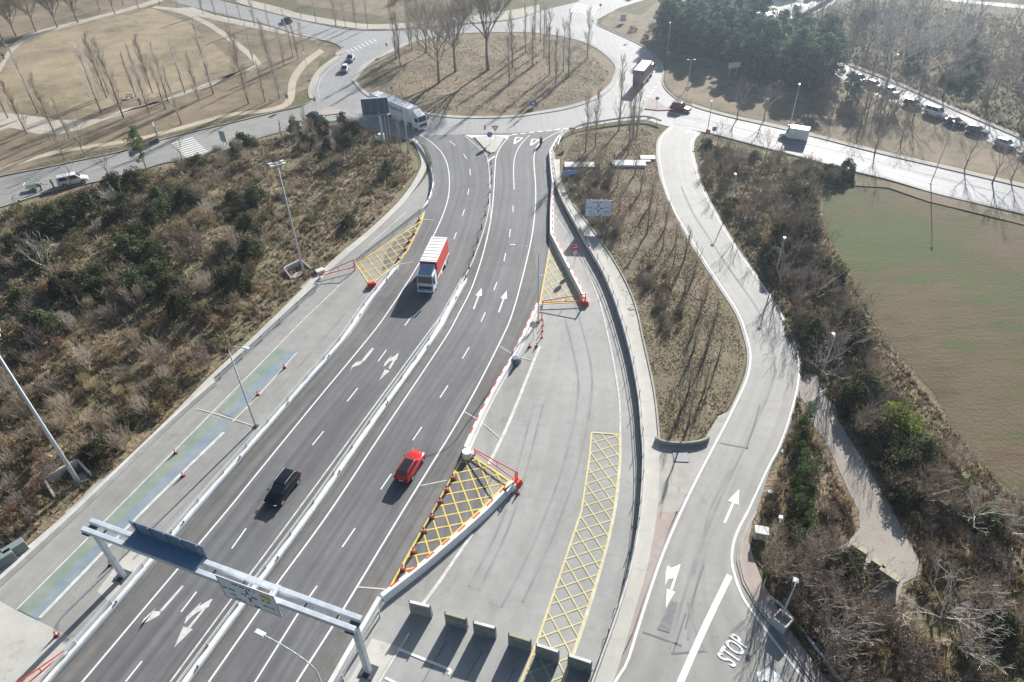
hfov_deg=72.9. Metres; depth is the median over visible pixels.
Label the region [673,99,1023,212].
avenue
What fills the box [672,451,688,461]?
drain cover
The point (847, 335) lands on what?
bare tree
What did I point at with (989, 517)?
evergreen shrub
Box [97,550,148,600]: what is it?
gantry pad
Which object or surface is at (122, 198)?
evergreen shrub
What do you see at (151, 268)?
evergreen shrub
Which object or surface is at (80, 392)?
dry leaved shrub
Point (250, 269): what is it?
bare shrub
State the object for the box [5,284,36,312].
evergreen shrub
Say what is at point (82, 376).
reed clump
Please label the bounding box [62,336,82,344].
dry leaved shrub
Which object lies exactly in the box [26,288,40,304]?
dry leaved shrub
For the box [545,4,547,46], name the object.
poplar tree
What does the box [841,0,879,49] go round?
bare tree
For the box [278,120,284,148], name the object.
poplar tree
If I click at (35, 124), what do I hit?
path
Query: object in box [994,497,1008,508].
dry leaved shrub
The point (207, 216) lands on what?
dry leaved shrub
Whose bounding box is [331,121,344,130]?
bare shrub
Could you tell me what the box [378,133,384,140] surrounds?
equipment cabinet
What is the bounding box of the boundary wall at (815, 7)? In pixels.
[791,0,830,18]
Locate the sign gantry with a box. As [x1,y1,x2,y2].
[80,518,378,680]
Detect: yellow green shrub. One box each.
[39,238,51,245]
[120,182,133,191]
[879,397,924,425]
[896,416,931,437]
[953,473,973,492]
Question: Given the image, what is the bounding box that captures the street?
[946,0,1023,8]
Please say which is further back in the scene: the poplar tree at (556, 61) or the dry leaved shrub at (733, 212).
the poplar tree at (556, 61)
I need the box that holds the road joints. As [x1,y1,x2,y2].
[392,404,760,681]
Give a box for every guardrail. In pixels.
[214,283,320,379]
[337,602,384,681]
[355,136,434,260]
[556,115,661,146]
[768,595,842,681]
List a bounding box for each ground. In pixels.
[0,0,1023,653]
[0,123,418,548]
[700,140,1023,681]
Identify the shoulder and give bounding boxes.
[54,213,438,681]
[299,236,537,681]
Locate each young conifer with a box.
[784,517,802,535]
[787,485,807,503]
[787,492,807,518]
[787,526,805,551]
[789,440,810,458]
[789,463,808,485]
[792,425,811,446]
[792,447,812,474]
[798,401,818,427]
[799,501,816,517]
[800,508,818,532]
[803,483,818,501]
[804,452,823,484]
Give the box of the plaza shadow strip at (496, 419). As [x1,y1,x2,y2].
[471,352,535,457]
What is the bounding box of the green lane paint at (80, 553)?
[18,348,285,613]
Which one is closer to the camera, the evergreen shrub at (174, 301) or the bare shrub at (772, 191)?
the evergreen shrub at (174, 301)
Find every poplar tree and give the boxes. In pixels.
[0,80,26,133]
[0,95,7,117]
[2,41,38,112]
[22,71,56,136]
[50,95,69,137]
[70,40,103,112]
[82,31,106,97]
[88,36,123,117]
[91,50,108,92]
[118,51,135,96]
[124,42,142,92]
[125,60,149,113]
[132,32,153,92]
[143,53,166,108]
[146,42,168,102]
[161,63,181,123]
[167,36,184,92]
[182,51,198,98]
[190,19,213,93]
[225,24,249,103]
[243,24,253,64]
[247,0,254,25]
[255,19,270,57]
[255,61,264,100]
[261,28,272,73]
[264,50,281,97]
[273,28,284,64]
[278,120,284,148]
[285,24,292,55]
[289,22,298,57]
[289,113,299,146]
[296,21,305,50]
[297,98,308,134]
[313,131,320,151]
[329,127,335,153]
[331,0,336,24]
[340,0,345,26]
[351,0,356,24]
[387,0,397,58]
[391,11,400,65]
[396,118,401,150]
[402,1,409,45]
[406,1,412,50]
[502,16,511,85]
[507,10,516,67]
[523,2,528,52]
[527,14,536,65]
[531,0,537,32]
[537,0,542,41]
[541,1,546,57]
[544,9,554,74]
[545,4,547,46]
[553,28,559,82]
[556,17,567,70]
[565,8,574,76]
[580,89,594,151]
[584,4,593,57]
[590,87,602,146]
[612,54,628,130]
[624,85,641,154]
[630,73,641,137]
[636,74,645,136]
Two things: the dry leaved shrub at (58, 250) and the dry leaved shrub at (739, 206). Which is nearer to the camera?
the dry leaved shrub at (58, 250)
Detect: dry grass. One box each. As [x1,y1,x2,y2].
[0,123,417,552]
[701,144,1023,681]
[785,0,1023,134]
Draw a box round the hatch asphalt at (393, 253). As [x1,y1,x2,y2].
[381,223,419,271]
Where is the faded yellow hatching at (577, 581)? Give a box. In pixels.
[520,432,620,681]
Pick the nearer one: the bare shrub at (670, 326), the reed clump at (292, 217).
the bare shrub at (670, 326)
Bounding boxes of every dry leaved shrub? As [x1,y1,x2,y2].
[0,227,14,236]
[0,406,21,424]
[0,431,16,455]
[0,499,30,525]
[5,277,22,287]
[8,391,20,400]
[11,240,25,250]
[13,360,39,384]
[23,476,53,498]
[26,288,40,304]
[26,444,49,468]
[35,277,47,287]
[35,279,47,292]
[36,325,55,341]
[37,346,56,362]
[41,243,61,259]
[47,326,72,342]
[48,409,71,431]
[49,336,64,349]
[61,339,73,351]
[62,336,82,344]
[63,288,81,306]
[64,189,77,197]
[70,384,86,399]
[95,183,111,194]
[104,338,125,352]
[113,419,127,432]
[121,219,132,227]
[124,382,144,399]
[140,312,158,324]
[143,361,154,373]
[145,398,167,414]
[149,227,164,237]
[156,313,173,325]
[169,331,185,344]
[175,355,190,369]
[182,346,206,361]
[183,211,197,226]
[184,361,206,382]
[190,207,204,216]
[195,213,217,225]
[206,313,228,326]
[216,281,238,299]
[221,229,234,239]
[223,299,245,312]
[243,176,253,183]
[249,163,267,177]
[249,275,267,290]
[261,286,272,296]
[705,174,715,183]
[728,206,743,216]
[734,203,748,213]
[758,213,769,223]
[760,227,776,242]
[768,493,781,511]
[773,585,796,606]
[775,505,787,513]
[782,433,799,448]
[782,531,793,544]
[791,252,804,265]
[792,415,810,431]
[799,299,814,310]
[807,303,829,317]
[808,428,820,437]
[810,431,822,444]
[814,243,832,258]
[817,519,839,541]
[829,607,852,634]
[830,490,843,502]
[832,494,855,509]
[864,643,890,668]
[868,459,885,469]
[896,468,917,490]
[925,484,944,501]
[927,653,952,676]
[941,518,972,549]
[946,546,966,561]
[966,548,991,572]
[967,521,984,534]
[977,624,997,641]
[980,669,1009,681]
[989,524,1023,543]
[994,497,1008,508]
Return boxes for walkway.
[554,159,658,681]
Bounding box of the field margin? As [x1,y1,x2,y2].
[825,176,1023,224]
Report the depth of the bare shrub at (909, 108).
145.41 m
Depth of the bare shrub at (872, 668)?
55.16 m
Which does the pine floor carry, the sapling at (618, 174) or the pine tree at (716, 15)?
the pine tree at (716, 15)
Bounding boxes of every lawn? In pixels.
[0,0,342,174]
[297,0,479,20]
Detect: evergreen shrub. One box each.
[0,231,29,253]
[0,243,10,259]
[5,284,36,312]
[18,307,52,332]
[25,214,51,237]
[26,308,68,344]
[29,205,52,216]
[32,201,76,237]
[43,275,73,299]
[46,268,80,292]
[56,196,82,217]
[70,190,103,221]
[75,261,115,289]
[77,275,116,301]
[77,435,118,468]
[96,202,140,229]
[98,170,131,194]
[103,228,142,261]
[112,192,137,214]
[112,262,155,297]
[116,410,138,430]
[119,165,150,191]
[124,220,154,241]
[128,274,156,303]
[137,237,164,260]
[140,197,173,224]
[140,257,172,287]
[141,243,172,272]
[145,184,169,208]
[154,270,194,299]
[162,289,193,320]
[171,185,194,205]
[183,152,207,167]
[207,266,238,290]
[223,188,244,204]
[225,261,255,294]
[228,131,253,151]
[232,235,265,266]
[233,212,266,236]
[243,182,266,207]
[244,135,259,148]
[284,116,300,133]
[300,132,313,144]
[312,114,330,127]
[315,119,332,134]
[317,151,327,160]
[321,136,334,149]
[335,111,347,124]
[339,213,356,228]
[340,120,366,135]
[341,131,355,146]
[380,158,393,176]
[702,138,714,150]
[722,196,740,207]
[748,150,758,159]
[760,245,786,267]
[770,220,793,243]
[772,247,793,267]
[783,240,805,256]
[786,184,816,205]
[794,202,820,219]
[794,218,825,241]
[799,315,829,345]
[808,256,849,289]
[817,163,838,175]
[820,167,846,188]
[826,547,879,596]
[829,302,870,332]
[830,379,873,412]
[832,167,855,185]
[834,157,857,176]
[838,400,864,422]
[839,324,863,346]
[839,332,879,361]
[840,368,887,405]
[855,8,870,25]
[862,420,909,452]
[874,446,926,477]
[880,437,909,465]
[882,482,925,518]
[904,435,944,463]
[912,12,924,23]
[938,71,954,84]
[946,70,984,92]
[956,49,990,72]
[974,502,1007,536]
[979,604,1021,645]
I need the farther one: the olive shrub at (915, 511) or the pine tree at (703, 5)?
the pine tree at (703, 5)
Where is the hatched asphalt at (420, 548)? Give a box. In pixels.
[395,458,486,580]
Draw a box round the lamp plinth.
[770,608,793,633]
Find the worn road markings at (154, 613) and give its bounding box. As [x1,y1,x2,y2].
[2,39,1023,681]
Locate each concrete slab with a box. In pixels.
[564,162,593,168]
[612,160,645,167]
[640,155,655,160]
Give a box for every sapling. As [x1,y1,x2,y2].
[615,159,623,184]
[616,183,625,212]
[632,144,642,174]
[638,166,646,191]
[645,199,651,233]
[649,172,658,204]
[660,220,667,249]
[662,199,673,227]
[672,241,677,265]
[673,221,681,243]
[680,263,692,292]
[681,226,692,258]
[687,358,699,393]
[687,386,700,426]
[689,314,704,351]
[691,242,703,277]
[697,286,707,319]
[702,274,712,300]
[703,312,719,351]
[703,364,713,390]
[713,300,720,324]
[717,332,724,361]
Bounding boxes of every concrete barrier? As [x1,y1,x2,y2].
[0,381,216,586]
[328,596,382,681]
[380,480,514,602]
[463,303,540,448]
[549,132,584,299]
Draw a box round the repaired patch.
[657,601,677,632]
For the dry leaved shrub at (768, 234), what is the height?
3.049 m
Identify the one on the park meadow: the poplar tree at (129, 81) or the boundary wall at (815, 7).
the poplar tree at (129, 81)
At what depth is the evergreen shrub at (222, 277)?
100.25 m
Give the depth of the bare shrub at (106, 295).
98.15 m
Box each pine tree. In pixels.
[652,0,682,43]
[652,3,671,40]
[655,0,676,21]
[658,5,681,45]
[667,14,689,49]
[677,2,684,13]
[682,6,696,45]
[683,1,692,10]
[686,3,697,18]
[687,15,715,54]
[688,11,712,49]
[693,0,710,27]
[702,11,727,51]
[703,18,730,59]
[707,3,722,18]
[709,0,724,8]
[713,5,732,39]
[720,6,738,45]
[721,31,744,70]
[723,0,737,6]
[724,5,739,45]
[725,13,747,40]
[725,23,749,59]
[732,0,745,9]
[732,8,749,30]
[734,33,761,73]
[737,9,758,31]
[740,18,761,52]
[741,0,766,16]
[742,17,765,58]
[749,29,784,75]
[750,17,786,65]
[753,0,779,19]
[757,13,766,22]
[770,9,794,34]
[771,23,797,60]
[776,34,814,82]
[778,14,795,50]
[778,27,812,80]
[780,41,793,76]
[783,15,818,51]
[786,11,802,41]
[789,45,822,87]
[793,12,815,29]
[798,25,820,42]
[798,47,827,86]
[800,36,825,82]
[802,32,845,88]
[812,26,830,50]
[817,14,849,58]
[818,11,840,34]
[823,49,848,85]
[827,31,852,64]
[840,71,858,95]
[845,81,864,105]
[904,43,918,61]
[914,40,928,59]
[958,38,981,65]
[1011,52,1023,80]
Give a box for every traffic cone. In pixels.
[400,564,405,571]
[411,547,416,554]
[420,527,426,534]
[429,512,434,519]
[437,496,443,504]
[444,485,449,492]
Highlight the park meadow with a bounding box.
[0,8,229,112]
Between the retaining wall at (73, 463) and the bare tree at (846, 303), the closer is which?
the retaining wall at (73, 463)
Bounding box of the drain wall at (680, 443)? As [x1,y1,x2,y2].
[655,436,709,445]
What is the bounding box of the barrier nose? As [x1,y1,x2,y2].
[462,448,471,459]
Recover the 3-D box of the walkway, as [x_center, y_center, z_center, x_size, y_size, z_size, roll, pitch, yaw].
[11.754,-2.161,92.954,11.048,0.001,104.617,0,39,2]
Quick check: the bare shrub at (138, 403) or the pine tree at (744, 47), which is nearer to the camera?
the bare shrub at (138, 403)
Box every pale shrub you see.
[95,186,115,201]
[196,197,217,213]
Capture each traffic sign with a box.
[530,321,536,338]
[572,245,577,264]
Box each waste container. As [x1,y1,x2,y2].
[850,542,868,563]
[868,557,886,575]
[874,565,900,592]
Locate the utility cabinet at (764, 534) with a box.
[753,525,768,540]
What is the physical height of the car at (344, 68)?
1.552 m
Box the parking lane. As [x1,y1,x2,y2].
[835,63,1023,158]
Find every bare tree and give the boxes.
[0,0,5,39]
[0,0,17,35]
[3,0,36,31]
[32,0,58,26]
[39,127,66,159]
[48,158,73,186]
[62,111,89,155]
[63,0,78,22]
[80,144,108,172]
[158,130,183,159]
[389,0,468,82]
[397,0,442,52]
[424,0,479,71]
[451,0,512,70]
[714,117,732,145]
[715,143,740,181]
[728,73,756,118]
[736,181,763,220]
[740,149,764,183]
[754,511,803,557]
[756,129,780,158]
[757,80,789,120]
[762,187,794,231]
[767,517,832,588]
[769,227,816,271]
[772,247,810,289]
[776,0,802,17]
[777,541,830,592]
[787,267,828,308]
[789,519,860,579]
[789,572,874,643]
[790,158,809,181]
[796,179,830,219]
[800,262,853,306]
[804,1,841,27]
[804,207,831,240]
[805,550,860,610]
[805,558,866,615]
[811,221,843,263]
[812,0,849,28]
[816,0,837,16]
[817,73,844,107]
[820,309,855,349]
[824,0,846,14]
[824,305,877,366]
[826,74,854,112]
[830,281,873,327]
[839,281,880,325]
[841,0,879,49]
[845,545,907,602]
[848,0,865,31]
[848,60,878,103]
[850,0,876,44]
[851,87,874,119]
[851,94,875,132]
[852,49,882,94]
[853,85,879,117]
[858,70,881,97]
[858,75,894,115]
[862,0,901,50]
[863,79,886,106]
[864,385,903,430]
[867,69,894,101]
[870,109,905,152]
[872,11,911,66]
[882,77,905,105]
[883,2,923,59]
[883,78,907,114]
[890,75,920,106]
[896,25,916,56]
[897,107,924,140]
[900,0,932,33]
[904,37,919,66]
[906,0,926,20]
[907,74,946,119]
[913,0,942,28]
[913,25,928,58]
[915,2,942,28]
[918,468,969,508]
[936,32,990,94]
[937,5,962,33]
[956,42,981,68]
[958,122,1001,169]
[968,0,999,36]
[980,29,1009,55]
[981,42,1023,106]
[982,48,1021,89]
[988,20,1004,47]
[988,22,1014,57]
[990,43,1022,94]
[990,138,1023,183]
[1000,28,1023,61]
[1005,144,1023,180]
[1010,25,1023,80]
[1013,62,1023,126]
[1014,1,1023,27]
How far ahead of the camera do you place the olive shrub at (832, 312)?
92.03 m
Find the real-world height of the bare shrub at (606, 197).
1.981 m
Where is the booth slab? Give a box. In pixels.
[0,601,72,681]
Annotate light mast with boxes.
[0,356,82,486]
[267,160,306,275]
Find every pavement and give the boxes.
[237,0,540,28]
[308,55,339,97]
[622,511,675,654]
[692,103,1023,185]
[736,523,827,681]
[848,63,1019,136]
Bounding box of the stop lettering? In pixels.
[717,633,746,666]
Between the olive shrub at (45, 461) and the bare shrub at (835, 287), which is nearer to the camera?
the olive shrub at (45, 461)
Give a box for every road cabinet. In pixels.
[0,537,29,556]
[0,550,17,569]
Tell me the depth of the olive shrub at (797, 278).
97.91 m
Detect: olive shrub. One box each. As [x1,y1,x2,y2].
[0,257,11,273]
[0,321,26,342]
[1,200,30,221]
[1,251,21,263]
[6,346,30,363]
[8,441,42,466]
[15,212,32,230]
[22,205,34,213]
[23,391,43,408]
[23,421,42,437]
[26,360,42,373]
[27,437,50,452]
[29,494,48,507]
[31,454,61,473]
[47,361,64,373]
[58,239,70,252]
[58,241,88,257]
[62,226,89,243]
[62,406,84,422]
[65,432,84,449]
[69,367,85,378]
[75,340,103,356]
[76,292,103,317]
[81,327,96,337]
[85,258,106,274]
[94,426,108,436]
[102,352,116,364]
[105,222,126,237]
[107,260,125,280]
[130,194,142,204]
[134,167,156,184]
[145,234,163,243]
[151,374,183,397]
[155,381,180,405]
[157,224,180,238]
[167,180,185,192]
[170,154,191,171]
[172,216,194,235]
[173,180,190,190]
[174,233,195,245]
[182,177,192,187]
[184,187,207,200]
[187,166,204,179]
[187,300,212,324]
[191,215,203,227]
[208,335,228,348]
[211,144,228,156]
[220,207,236,221]
[222,302,241,317]
[227,289,246,303]
[230,161,244,173]
[234,145,246,155]
[234,201,247,211]
[243,259,259,276]
[246,209,263,222]
[257,209,270,218]
[275,225,287,237]
[285,206,299,216]
[301,221,309,228]
[305,208,322,220]
[305,217,316,223]
[316,163,330,170]
[317,172,334,183]
[333,166,347,176]
[349,205,359,211]
[362,184,374,193]
[389,174,400,184]
[600,185,610,192]
[628,25,638,31]
[641,34,649,39]
[700,137,708,145]
[714,147,722,154]
[715,146,732,160]
[721,177,736,187]
[722,200,735,210]
[737,166,751,176]
[747,224,765,240]
[756,239,777,256]
[760,500,777,515]
[762,267,782,283]
[762,493,774,500]
[767,150,787,160]
[768,204,790,216]
[773,183,790,193]
[777,469,790,478]
[779,194,795,209]
[779,228,807,252]
[783,445,796,452]
[786,273,805,289]
[787,614,816,638]
[790,180,805,188]
[792,255,804,270]
[795,313,829,334]
[799,242,819,258]
[799,513,813,527]
[804,290,817,301]
[810,174,818,183]
[813,556,840,577]
[814,163,827,170]
[821,305,839,325]
[823,325,845,344]
[842,519,855,531]
[845,353,865,368]
[858,30,869,38]
[868,599,890,623]
[886,467,903,481]
[895,396,914,411]
[901,504,927,528]
[914,581,932,596]
[924,562,964,589]
[927,502,952,527]
[928,590,958,611]
[933,457,959,478]
[940,559,962,577]
[943,484,969,506]
[958,648,1004,681]
[964,20,976,27]
[970,529,994,546]
[982,494,996,506]
[1003,674,1023,681]
[1006,631,1023,661]
[1011,593,1023,607]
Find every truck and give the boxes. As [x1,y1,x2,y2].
[369,90,428,129]
[414,236,448,292]
[632,60,655,86]
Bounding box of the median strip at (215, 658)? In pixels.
[172,234,485,681]
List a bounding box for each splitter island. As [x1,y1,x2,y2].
[320,107,345,115]
[335,48,346,55]
[474,136,503,152]
[644,98,670,110]
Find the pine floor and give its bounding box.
[601,0,1023,182]
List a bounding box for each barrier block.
[367,281,376,287]
[504,483,515,496]
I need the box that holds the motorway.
[77,131,563,681]
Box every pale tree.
[14,232,59,272]
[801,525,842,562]
[805,332,852,380]
[824,582,887,645]
[867,0,909,35]
[869,5,933,85]
[869,15,922,53]
[894,552,1015,636]
[900,20,971,85]
[913,7,958,62]
[916,23,951,65]
[936,19,991,64]
[942,587,1015,673]
[943,6,985,52]
[948,0,986,19]
[953,480,1020,533]
[992,473,1023,539]
[994,0,1023,28]
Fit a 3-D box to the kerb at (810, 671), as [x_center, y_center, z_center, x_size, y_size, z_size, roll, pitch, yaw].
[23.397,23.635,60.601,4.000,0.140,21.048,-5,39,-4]
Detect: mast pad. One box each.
[65,478,104,512]
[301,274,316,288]
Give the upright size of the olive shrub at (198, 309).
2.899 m
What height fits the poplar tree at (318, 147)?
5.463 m
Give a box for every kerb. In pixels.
[0,97,317,176]
[0,120,410,207]
[0,138,426,575]
[224,0,540,30]
[224,15,341,97]
[573,204,659,437]
[596,20,1023,187]
[700,131,1023,214]
[739,511,819,681]
[848,65,1023,140]
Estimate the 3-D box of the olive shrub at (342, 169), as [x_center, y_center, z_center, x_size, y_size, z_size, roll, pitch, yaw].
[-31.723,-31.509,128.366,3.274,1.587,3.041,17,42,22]
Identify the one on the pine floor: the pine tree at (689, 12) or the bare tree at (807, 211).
the pine tree at (689, 12)
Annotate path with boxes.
[0,6,323,133]
[0,49,323,170]
[799,374,919,603]
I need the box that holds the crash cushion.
[512,355,518,365]
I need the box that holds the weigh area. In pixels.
[387,525,481,607]
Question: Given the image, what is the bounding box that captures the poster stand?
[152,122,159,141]
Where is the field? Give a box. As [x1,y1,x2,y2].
[822,185,1023,494]
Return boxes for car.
[263,468,300,508]
[281,17,292,23]
[305,111,325,118]
[340,63,348,72]
[346,54,354,62]
[393,449,424,483]
[670,100,690,112]
[855,73,866,82]
[866,79,882,89]
[882,86,899,96]
[902,97,924,108]
[943,116,967,127]
[965,123,989,136]
[993,136,1018,150]
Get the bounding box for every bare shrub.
[0,362,10,383]
[0,374,21,396]
[0,385,34,419]
[0,444,21,467]
[0,470,23,492]
[1,253,21,270]
[2,218,20,229]
[3,488,33,504]
[8,423,30,439]
[11,238,58,274]
[12,294,39,311]
[16,318,49,349]
[16,347,44,362]
[19,505,41,521]
[20,381,35,395]
[21,221,42,241]
[25,419,50,439]
[31,367,65,393]
[36,457,59,478]
[38,258,68,276]
[41,386,75,412]
[42,405,70,431]
[52,310,71,321]
[55,311,78,330]
[65,334,96,367]
[69,428,102,455]
[74,182,93,193]
[79,306,96,324]
[82,404,104,423]
[86,219,102,232]
[92,300,118,320]
[94,269,121,286]
[96,419,130,450]
[98,284,120,301]
[100,406,116,423]
[109,363,138,380]
[116,280,146,307]
[117,261,133,270]
[121,328,151,350]
[124,391,150,415]
[125,216,142,226]
[130,375,162,398]
[131,193,150,209]
[131,333,165,361]
[143,340,172,366]
[152,362,174,379]
[161,241,190,264]
[162,227,182,244]
[163,276,192,301]
[182,224,207,252]
[182,335,204,351]
[186,265,215,295]
[187,180,209,200]
[187,344,213,370]
[195,270,220,287]
[205,246,219,257]
[207,166,225,184]
[214,150,231,165]
[218,225,243,251]
[221,226,239,235]
[226,135,241,150]
[239,148,252,160]
[242,262,255,278]
[249,169,263,180]
[252,239,268,250]
[253,232,270,243]
[263,176,274,184]
[273,210,284,219]
[298,158,310,166]
[299,141,309,150]
[304,114,314,127]
[326,125,338,135]
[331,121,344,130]
[333,131,341,139]
[573,154,589,165]
[574,183,588,194]
[576,161,587,178]
[577,162,590,169]
[577,201,585,210]
[579,192,592,202]
[581,177,593,189]
[586,216,598,224]
[588,177,599,186]
[589,186,605,199]
[591,147,608,163]
[598,229,611,240]
[600,190,615,199]
[603,169,614,179]
[609,218,623,230]
[612,211,627,223]
[613,214,629,234]
[633,264,647,273]
[642,273,655,283]
[643,275,654,288]
[654,300,671,310]
[655,284,667,292]
[659,289,672,302]
[660,309,675,320]
[662,267,677,279]
[665,318,674,330]
[675,299,688,310]
[699,159,715,173]
[700,149,715,162]
[717,180,732,190]
[719,162,734,176]
[728,144,741,154]
[730,145,747,166]
[736,142,752,158]
[740,201,755,218]
[750,190,766,202]
[750,208,763,221]
[755,536,805,577]
[758,177,775,190]
[761,190,776,203]
[764,153,775,164]
[765,184,778,196]
[768,476,785,493]
[770,145,785,160]
[771,209,793,226]
[771,542,816,585]
[775,263,807,279]
[777,234,794,249]
[779,521,797,536]
[782,177,794,190]
[782,586,814,615]
[783,157,793,166]
[783,533,818,564]
[787,207,812,235]
[787,297,811,323]
[787,490,801,506]
[788,159,806,176]
[788,203,799,210]
[788,447,801,458]
[790,287,812,303]
[792,300,815,318]
[796,237,818,260]
[796,568,834,607]
[797,266,815,286]
[798,265,812,279]
[801,153,816,166]
[801,159,815,172]
[805,597,835,634]
[806,468,823,484]
[807,530,838,563]
[808,268,834,286]
[809,179,825,196]
[809,614,874,674]
[810,158,822,168]
[813,562,848,593]
[814,527,863,568]
[816,498,831,513]
[823,101,839,116]
[824,504,839,518]
[824,651,873,681]
[825,325,855,349]
[826,166,841,183]
[826,279,856,300]
[829,575,876,615]
[832,290,860,307]
[832,592,889,640]
[833,105,848,117]
[834,620,868,657]
[837,96,859,110]
[841,364,865,379]
[845,103,861,117]
[847,404,881,434]
[849,580,906,630]
[854,653,893,681]
[855,352,899,380]
[858,334,889,363]
[858,386,882,408]
[860,395,892,423]
[870,594,925,652]
[873,91,893,112]
[873,110,891,125]
[873,380,895,399]
[881,391,895,405]
[883,467,908,488]
[887,388,905,402]
[889,95,905,113]
[889,611,946,671]
[889,642,943,681]
[897,641,942,681]
[899,464,926,481]
[904,100,922,117]
[906,473,937,500]
[913,453,949,481]
[915,514,937,533]
[918,501,937,519]
[921,535,953,562]
[929,454,956,479]
[930,467,961,489]
[930,480,968,507]
[933,484,970,513]
[934,431,968,457]
[942,436,986,468]
[952,39,966,51]
[953,66,974,80]
[954,620,991,653]
[955,600,993,634]
[960,669,982,681]
[962,484,987,507]
[963,530,1002,564]
[964,11,976,23]
[965,651,998,681]
[967,570,1010,603]
[968,565,1012,595]
[978,17,989,26]
[979,587,1021,619]
[981,84,997,99]
[990,546,1014,562]
[997,503,1023,528]
[999,552,1018,575]
[1005,596,1023,629]
[1014,486,1023,514]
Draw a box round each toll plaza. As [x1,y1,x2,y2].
[0,145,433,681]
[340,148,640,681]
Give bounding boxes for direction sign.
[218,130,226,144]
[562,170,576,179]
[585,199,611,224]
[620,14,625,20]
[728,61,740,77]
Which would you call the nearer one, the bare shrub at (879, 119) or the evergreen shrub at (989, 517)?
the evergreen shrub at (989, 517)
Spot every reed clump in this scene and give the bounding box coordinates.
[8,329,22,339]
[41,410,59,423]
[69,283,78,292]
[69,451,81,459]
[75,371,89,383]
[80,333,89,340]
[82,377,97,390]
[92,417,105,430]
[110,383,122,396]
[122,325,137,340]
[141,317,153,327]
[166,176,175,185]
[168,241,178,249]
[173,214,182,222]
[198,224,207,230]
[288,216,296,225]
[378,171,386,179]
[920,632,934,648]
[953,588,967,598]
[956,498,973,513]
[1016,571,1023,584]
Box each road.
[0,101,317,205]
[173,0,710,143]
[613,126,811,681]
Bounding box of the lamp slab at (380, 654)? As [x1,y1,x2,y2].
[347,638,397,681]
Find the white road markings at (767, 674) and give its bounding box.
[81,4,806,681]
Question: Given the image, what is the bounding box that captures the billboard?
[360,96,390,142]
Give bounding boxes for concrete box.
[315,267,324,274]
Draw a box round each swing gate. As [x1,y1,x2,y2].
[16,650,67,681]
[318,260,355,278]
[473,448,522,487]
[541,293,588,305]
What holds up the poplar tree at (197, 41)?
on the park lawn at (226, 97)
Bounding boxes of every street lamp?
[228,346,258,427]
[254,629,321,681]
[401,103,409,152]
[509,244,539,322]
[765,515,782,556]
[774,237,785,275]
[781,577,798,617]
[789,83,799,125]
[819,332,835,376]
[929,120,954,183]
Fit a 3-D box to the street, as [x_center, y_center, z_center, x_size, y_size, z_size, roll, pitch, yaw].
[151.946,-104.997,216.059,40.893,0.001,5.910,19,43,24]
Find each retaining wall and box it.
[43,459,92,497]
[283,260,310,278]
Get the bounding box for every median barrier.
[36,264,398,681]
[176,277,466,681]
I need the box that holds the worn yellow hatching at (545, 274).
[539,242,581,303]
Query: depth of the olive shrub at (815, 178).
122.96 m
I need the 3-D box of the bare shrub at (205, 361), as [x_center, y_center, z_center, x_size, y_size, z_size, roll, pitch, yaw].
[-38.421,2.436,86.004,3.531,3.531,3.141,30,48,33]
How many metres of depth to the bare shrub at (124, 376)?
85.57 m
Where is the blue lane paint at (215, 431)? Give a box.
[28,350,296,619]
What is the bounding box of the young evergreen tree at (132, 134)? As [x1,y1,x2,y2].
[122,125,150,167]
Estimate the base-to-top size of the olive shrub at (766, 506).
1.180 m
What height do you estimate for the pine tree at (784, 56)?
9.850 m
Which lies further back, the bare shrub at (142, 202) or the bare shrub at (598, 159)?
the bare shrub at (598, 159)
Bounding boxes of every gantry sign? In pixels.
[124,520,208,568]
[215,575,281,616]
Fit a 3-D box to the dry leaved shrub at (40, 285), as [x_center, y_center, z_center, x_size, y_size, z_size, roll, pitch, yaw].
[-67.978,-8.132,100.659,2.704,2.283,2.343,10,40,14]
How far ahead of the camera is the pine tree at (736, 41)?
167.72 m
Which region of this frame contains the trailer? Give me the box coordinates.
[23,180,47,190]
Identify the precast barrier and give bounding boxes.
[408,600,432,618]
[444,611,468,630]
[473,621,496,639]
[508,632,531,652]
[535,643,559,663]
[567,654,592,674]
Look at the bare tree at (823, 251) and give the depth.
100.15 m
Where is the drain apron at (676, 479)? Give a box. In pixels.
[657,409,731,511]
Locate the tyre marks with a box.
[122,187,775,651]
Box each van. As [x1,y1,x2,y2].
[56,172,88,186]
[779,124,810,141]
[923,103,947,118]
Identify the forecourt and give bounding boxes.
[758,0,835,18]
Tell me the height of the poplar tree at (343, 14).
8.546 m
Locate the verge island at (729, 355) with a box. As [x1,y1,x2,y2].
[560,126,746,440]
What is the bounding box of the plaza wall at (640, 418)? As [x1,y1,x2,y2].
[552,155,644,681]
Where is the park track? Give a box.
[0,0,163,71]
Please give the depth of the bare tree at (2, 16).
201.47 m
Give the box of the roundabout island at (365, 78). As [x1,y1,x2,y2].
[356,32,614,115]
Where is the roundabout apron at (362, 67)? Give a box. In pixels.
[352,29,619,118]
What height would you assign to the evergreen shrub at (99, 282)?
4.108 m
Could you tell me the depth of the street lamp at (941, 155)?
119.96 m
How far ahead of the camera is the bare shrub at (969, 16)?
198.16 m
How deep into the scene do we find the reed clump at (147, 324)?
93.04 m
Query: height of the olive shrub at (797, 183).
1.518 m

